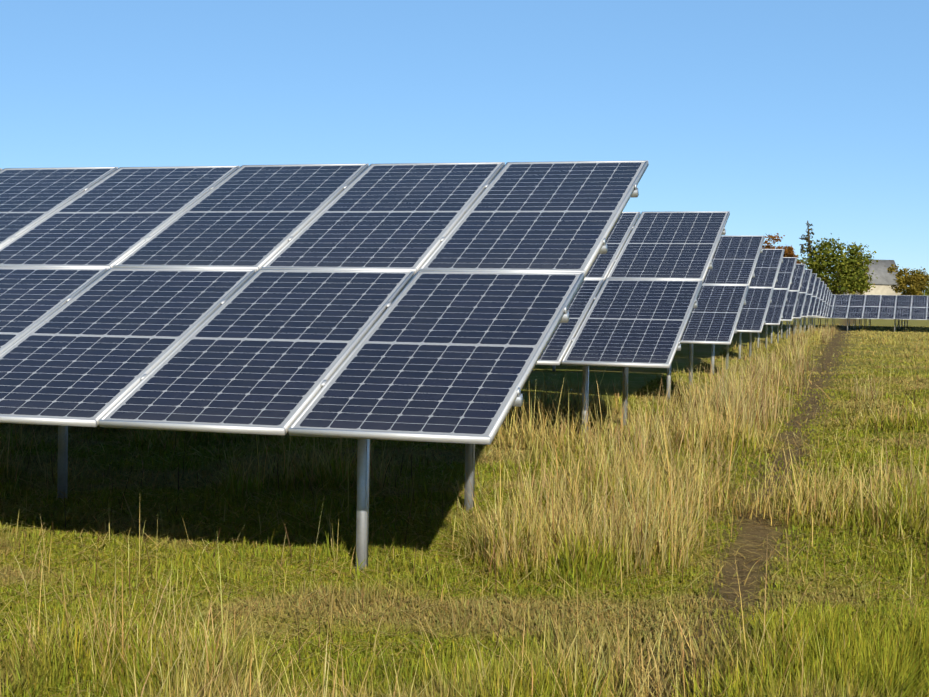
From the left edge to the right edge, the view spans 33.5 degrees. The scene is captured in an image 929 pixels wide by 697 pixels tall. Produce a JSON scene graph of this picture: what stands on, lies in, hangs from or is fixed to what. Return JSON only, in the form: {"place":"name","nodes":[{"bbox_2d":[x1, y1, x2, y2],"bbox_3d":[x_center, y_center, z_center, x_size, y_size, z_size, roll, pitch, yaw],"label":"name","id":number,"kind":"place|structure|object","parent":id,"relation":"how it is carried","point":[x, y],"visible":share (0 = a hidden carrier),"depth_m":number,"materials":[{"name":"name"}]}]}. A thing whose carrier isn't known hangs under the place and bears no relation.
{"place":"outdoors","nodes":[
{"label":"outdoors","id":0,"kind":"place"},
{"bbox_2d":[0,318,928,696],"bbox_3d":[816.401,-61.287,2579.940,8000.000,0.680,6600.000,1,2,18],"label":"meadow ground","id":1,"kind":"structure","parent":0,"point":[608,378],"depth_m":16.76,"materials":[{"name":"brown soil"}]},
{"bbox_2d":[0,160,648,571],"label":"pv table row","id":2,"kind":"object","parent":1,"relation":"on","point":[362,304],"visible":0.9,"depth_m":8.99,"materials":[{"name":"blue glass"}]},
{"bbox_2d":[0,503,928,696],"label":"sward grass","id":3,"kind":"structure","parent":1,"relation":"on","point":[909,666],"depth_m":6.75,"materials":[{"name":"green plant"}]},
{"bbox_2d":[0,362,928,567],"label":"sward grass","id":4,"kind":"structure","parent":1,"relation":"on","point":[229,494],"depth_m":11.65,"materials":[{"name":"green plant"}]},
{"bbox_2d":[0,322,928,578],"bbox_3d":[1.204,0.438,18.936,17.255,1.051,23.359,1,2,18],"label":"straw grass","id":5,"kind":"structure","parent":1,"relation":"on","point":[695,469],"depth_m":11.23,"materials":[{"name":"beige plant"}]},
{"bbox_2d":[0,429,928,696],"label":"straw grass","id":6,"kind":"structure","parent":1,"relation":"on","point":[546,544],"depth_m":7.06,"materials":[{"name":"beige plant"}]},
{"bbox_2d":[536,211,729,442],"bbox_3d":[-4.873,-0.265,17.956,15.316,2.844,3.705,1,2,18],"label":"pv table row","id":7,"kind":"object","parent":1,"relation":"on","point":[640,303],"visible":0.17,"depth_m":15.49,"materials":[{"name":"blue glass"}]},
{"bbox_2d":[552,249,784,373],"bbox_3d":[0.053,-0.694,31.219,12.256,2.838,3.704,1,2,18],"label":"pv table row","id":8,"kind":"object","parent":1,"relation":"on","point":[753,314],"visible":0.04,"depth_m":29.23,"materials":[{"name":"blue glass"}]},
{"bbox_2d":[582,235,764,399],"bbox_3d":[-1.681,-0.458,24.357,12.256,2.842,3.705,1,2,18],"label":"pv table row","id":9,"kind":"object","parent":1,"relation":"on","point":[721,301],"visible":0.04,"depth_m":22.37,"materials":[{"name":"blue glass"}]},
{"bbox_2d":[738,257,796,358],"bbox_3d":[1.787,-0.932,38.080,12.256,2.842,3.706,1,2,18],"label":"pv table row","id":10,"kind":"object","parent":1,"relation":"on","point":[774,315],"visible":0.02,"depth_m":36.13,"materials":[{"name":"blue glass"}]},
{"bbox_2d":[762,233,794,256],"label":"orange tree","id":11,"kind":"object","parent":1,"relation":"on","point":[788,252],"visible":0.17,"depth_m":395.06,"materials":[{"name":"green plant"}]},
{"bbox_2d":[757,264,805,347],"bbox_3d":[3.521,-1.137,44.943,12.256,2.857,3.704,1,2,18],"label":"pv table row","id":12,"kind":"object","parent":1,"relation":"on","point":[792,296],"depth_m":43.02,"materials":[{"name":"blue glass"}]},
{"bbox_2d":[771,269,811,342],"bbox_3d":[5.254,-1.332,51.807,12.256,2.853,3.705,1,2,18],"label":"pv table row","id":13,"kind":"object","parent":1,"relation":"on","point":[801,301],"visible":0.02,"depth_m":49.87,"materials":[{"name":"blue glass"}]},
{"bbox_2d":[789,245,802,263],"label":"orange tree","id":14,"kind":"object","parent":1,"relation":"on","point":[790,249],"visible":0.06,"depth_m":399.83,"materials":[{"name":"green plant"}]},
{"bbox_2d":[762,293,831,329],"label":"pv table row","id":15,"kind":"object","parent":1,"relation":"on","point":[829,302],"visible":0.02,"depth_m":97.58,"materials":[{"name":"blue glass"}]},
{"bbox_2d":[781,274,816,338],"bbox_3d":[6.988,-1.531,58.671,12.256,2.841,3.704,1,2,18],"label":"pv table row","id":16,"kind":"object","parent":1,"relation":"on","point":[810,290],"visible":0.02,"depth_m":56.80,"materials":[{"name":"blue glass"}]},
{"bbox_2d":[789,278,820,335],"bbox_3d":[8.720,-1.688,65.533,12.256,2.839,3.704,1,2,18],"label":"pv table row","id":17,"kind":"object","parent":1,"relation":"on","point":[813,299],"visible":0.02,"depth_m":63.69,"materials":[{"name":"blue glass"}]},
{"bbox_2d":[687,324,928,375],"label":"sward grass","id":18,"kind":"structure","parent":1,"relation":"on","point":[886,339],"depth_m":42.08,"materials":[{"name":"plant"}]},
{"bbox_2d":[798,221,818,273],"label":"larch tree","id":19,"kind":"object","parent":1,"relation":"on","point":[808,240],"visible":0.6,"depth_m":385.36,"materials":[{"name":"green plant"}]},
{"bbox_2d":[795,281,823,331],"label":"pv table row","id":20,"kind":"object","parent":1,"relation":"on","point":[819,294],"visible":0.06,"depth_m":70.49,"materials":[{"name":"blue glass"}]},
{"bbox_2d":[694,325,928,373],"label":"straw grass","id":21,"kind":"structure","parent":1,"relation":"on","point":[833,348],"depth_m":40.40,"materials":[{"name":"beige plant"}]},
{"bbox_2d":[800,284,826,332],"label":"pv table row","id":22,"kind":"object","parent":1,"relation":"on","point":[821,300],"visible":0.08,"depth_m":77.34,"materials":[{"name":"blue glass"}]},
{"bbox_2d":[805,287,828,330],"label":"pv table row","id":23,"kind":"object","parent":1,"relation":"on","point":[824,302],"visible":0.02,"depth_m":84.11,"materials":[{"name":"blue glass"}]},
{"bbox_2d":[809,290,830,324],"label":"pv table row","id":24,"kind":"object","parent":1,"relation":"on","point":[826,304],"visible":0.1,"depth_m":91.24,"materials":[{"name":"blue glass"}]},
{"bbox_2d":[796,233,877,294],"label":"tree","id":25,"kind":"object","parent":1,"relation":"on","point":[841,264],"visible":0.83,"depth_m":378.42,"materials":[{"name":"green plant"}]},
{"bbox_2d":[780,318,902,328],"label":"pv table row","id":26,"kind":"object","parent":1,"relation":"on","point":[859,323],"depth_m":118.10,"materials":[{"name":"grey metal"}]},
{"bbox_2d":[770,296,927,330],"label":"pv table row","id":27,"kind":"object","parent":1,"relation":"on","point":[862,317],"depth_m":111.36,"materials":[{"name":"grey metal"}]},
{"bbox_2d":[840,267,874,295],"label":"green tree","id":28,"kind":"object","parent":1,"relation":"on","point":[861,285],"visible":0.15,"depth_m":384.44,"materials":[{"name":"green plant"}]},
{"bbox_2d":[825,318,904,327],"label":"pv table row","id":29,"kind":"object","parent":1,"relation":"on","point":[864,323],"visible":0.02,"depth_m":123.94,"materials":[{"name":"grey metal"}]},
{"bbox_2d":[803,294,928,331],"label":"pv table row","id":30,"kind":"object","parent":1,"relation":"on","point":[899,307],"visible":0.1,"depth_m":103.84,"materials":[{"name":"blue glass"}]},
{"bbox_2d":[836,259,900,294],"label":"house","id":31,"kind":"structure","parent":1,"relation":"on","point":[884,281],"depth_m":422.62,"materials":[{"name":"grey"}]},
{"bbox_2d":[832,318,907,326],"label":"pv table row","id":32,"kind":"object","parent":1,"relation":"on","point":[870,322],"visible":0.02,"depth_m":131.58,"materials":[{"name":"grey metal"}]},
{"bbox_2d":[884,264,928,295],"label":"tree","id":33,"kind":"object","parent":1,"relation":"on","point":[916,283],"visible":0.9,"depth_m":329.86,"materials":[{"name":"green plant"}]},
{"bbox_2d":[915,272,928,295],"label":"tree","id":34,"kind":"object","parent":1,"relation":"on","point":[926,292],"visible":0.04,"depth_m":339.36,"materials":[{"name":"green plant"}]},
{"bbox_2d":[0,0,928,292],"label":"sky","id":35,"kind":"structure","parent":0,"point":[780,116],"materials":[{"name":"blue"}]}
]}

